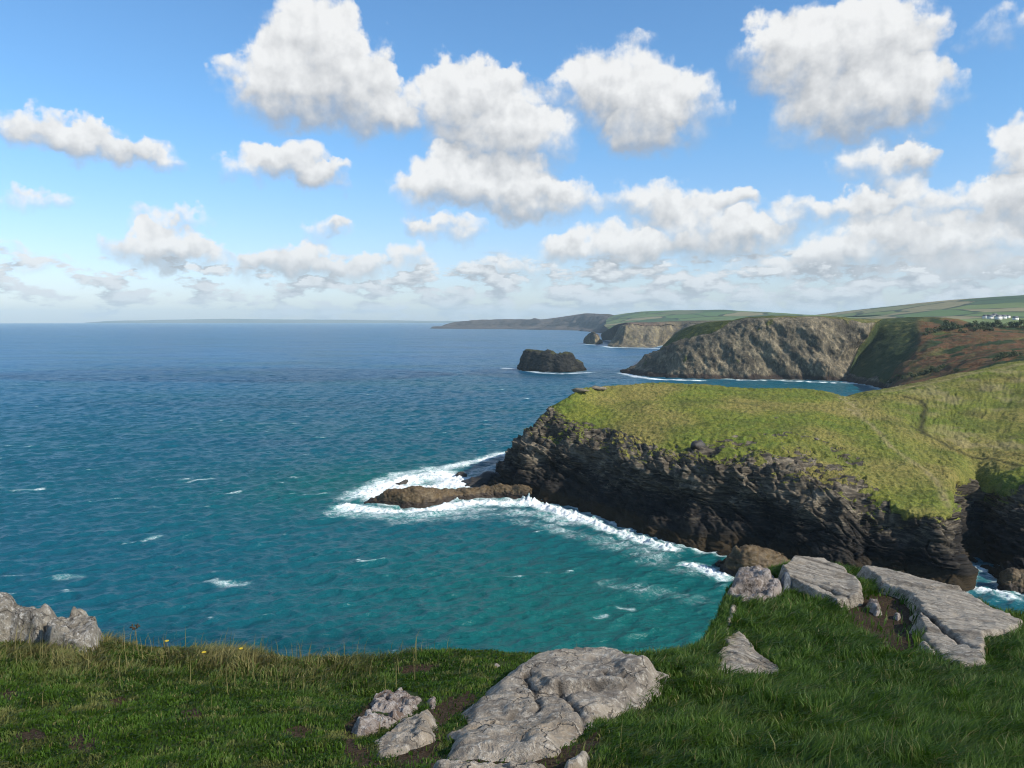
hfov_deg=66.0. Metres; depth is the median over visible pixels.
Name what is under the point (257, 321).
horizon coast
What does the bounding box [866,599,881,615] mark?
rock
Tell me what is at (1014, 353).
shrub
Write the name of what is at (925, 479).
headland
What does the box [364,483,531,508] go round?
reef
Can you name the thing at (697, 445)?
boulder
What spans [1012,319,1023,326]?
shrub
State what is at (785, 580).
rock
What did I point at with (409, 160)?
sky
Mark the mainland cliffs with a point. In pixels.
(876, 352)
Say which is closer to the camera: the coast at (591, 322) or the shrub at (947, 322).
the shrub at (947, 322)
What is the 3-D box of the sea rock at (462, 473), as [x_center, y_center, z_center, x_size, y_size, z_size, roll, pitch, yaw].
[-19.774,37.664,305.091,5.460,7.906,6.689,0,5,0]
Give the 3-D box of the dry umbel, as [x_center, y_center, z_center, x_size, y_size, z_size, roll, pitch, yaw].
[-4.269,2.893,8.931,0.100,0.338,0.112,0,5,0]
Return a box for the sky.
[0,0,1023,322]
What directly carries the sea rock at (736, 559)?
in the sea
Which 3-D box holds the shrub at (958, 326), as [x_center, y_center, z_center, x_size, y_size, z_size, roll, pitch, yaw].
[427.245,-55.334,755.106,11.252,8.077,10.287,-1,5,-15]
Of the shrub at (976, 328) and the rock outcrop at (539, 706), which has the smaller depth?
the rock outcrop at (539, 706)
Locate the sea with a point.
(186, 483)
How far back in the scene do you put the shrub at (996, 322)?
773.32 m
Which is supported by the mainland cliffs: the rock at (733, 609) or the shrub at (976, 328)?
the shrub at (976, 328)
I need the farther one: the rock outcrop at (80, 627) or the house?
the house
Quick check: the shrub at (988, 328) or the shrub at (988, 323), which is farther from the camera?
the shrub at (988, 323)
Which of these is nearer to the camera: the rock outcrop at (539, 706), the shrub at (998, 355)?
the rock outcrop at (539, 706)
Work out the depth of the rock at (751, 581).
12.82 m
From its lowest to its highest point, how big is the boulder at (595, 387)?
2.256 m
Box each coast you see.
[86,319,459,322]
[430,313,612,332]
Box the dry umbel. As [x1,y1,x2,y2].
[129,623,139,640]
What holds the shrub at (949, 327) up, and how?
on the mainland cliffs
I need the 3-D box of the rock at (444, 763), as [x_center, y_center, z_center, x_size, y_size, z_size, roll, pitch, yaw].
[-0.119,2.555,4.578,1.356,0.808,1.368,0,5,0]
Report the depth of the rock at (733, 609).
11.54 m
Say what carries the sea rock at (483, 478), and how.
in the sea
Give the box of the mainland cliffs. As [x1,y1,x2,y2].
[620,315,1023,388]
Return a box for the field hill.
[604,295,1023,328]
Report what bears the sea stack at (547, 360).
in the sea
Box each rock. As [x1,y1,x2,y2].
[351,687,421,737]
[374,709,437,758]
[395,479,407,484]
[427,696,437,708]
[433,758,545,767]
[455,471,466,476]
[461,471,499,486]
[564,751,589,767]
[715,544,790,576]
[717,631,777,675]
[727,565,781,603]
[727,599,736,631]
[778,555,863,609]
[780,571,791,591]
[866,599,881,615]
[893,613,900,620]
[996,567,1023,593]
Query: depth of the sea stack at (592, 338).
2010.57 m
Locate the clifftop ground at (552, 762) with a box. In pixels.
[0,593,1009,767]
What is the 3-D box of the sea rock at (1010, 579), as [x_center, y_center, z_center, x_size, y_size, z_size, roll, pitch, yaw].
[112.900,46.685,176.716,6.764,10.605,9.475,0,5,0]
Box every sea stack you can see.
[517,349,586,372]
[583,332,602,343]
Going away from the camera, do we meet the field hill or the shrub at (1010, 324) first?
the shrub at (1010, 324)
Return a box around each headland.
[488,361,1023,593]
[601,320,727,347]
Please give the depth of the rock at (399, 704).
6.72 m
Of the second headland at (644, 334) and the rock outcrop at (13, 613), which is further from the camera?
the second headland at (644, 334)
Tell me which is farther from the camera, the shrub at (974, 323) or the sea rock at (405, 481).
the shrub at (974, 323)
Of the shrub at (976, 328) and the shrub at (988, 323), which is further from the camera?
the shrub at (988, 323)
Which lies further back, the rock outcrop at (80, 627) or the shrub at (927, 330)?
the shrub at (927, 330)
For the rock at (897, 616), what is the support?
on the clifftop ground at (552, 762)
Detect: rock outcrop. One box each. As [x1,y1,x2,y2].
[0,592,56,644]
[44,606,102,654]
[446,647,668,762]
[857,565,1022,666]
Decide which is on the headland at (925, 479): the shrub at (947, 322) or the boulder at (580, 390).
the boulder at (580, 390)
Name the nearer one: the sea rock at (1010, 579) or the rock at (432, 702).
the rock at (432, 702)
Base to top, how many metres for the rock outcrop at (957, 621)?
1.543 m
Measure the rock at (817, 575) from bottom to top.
1.284 m
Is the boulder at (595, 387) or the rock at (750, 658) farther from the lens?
the boulder at (595, 387)
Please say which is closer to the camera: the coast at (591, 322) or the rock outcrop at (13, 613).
the rock outcrop at (13, 613)
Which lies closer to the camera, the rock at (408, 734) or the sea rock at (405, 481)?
the rock at (408, 734)
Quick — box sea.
[0,323,1023,657]
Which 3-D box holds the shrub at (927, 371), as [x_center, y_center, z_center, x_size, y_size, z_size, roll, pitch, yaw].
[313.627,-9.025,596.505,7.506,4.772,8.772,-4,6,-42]
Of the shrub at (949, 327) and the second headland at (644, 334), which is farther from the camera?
the second headland at (644, 334)
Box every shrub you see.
[919,369,932,373]
[925,328,936,332]
[943,320,953,324]
[945,325,956,329]
[951,323,963,328]
[964,320,977,326]
[968,324,982,330]
[979,321,994,326]
[982,326,995,330]
[990,319,1002,326]
[995,352,1009,357]
[1005,321,1019,326]
[1011,350,1023,356]
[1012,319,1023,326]
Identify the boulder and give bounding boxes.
[571,388,589,392]
[592,385,606,390]
[690,440,705,449]
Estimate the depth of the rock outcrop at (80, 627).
8.73 m
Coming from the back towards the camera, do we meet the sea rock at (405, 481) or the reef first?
the sea rock at (405, 481)
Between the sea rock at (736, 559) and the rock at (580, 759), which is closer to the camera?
the rock at (580, 759)

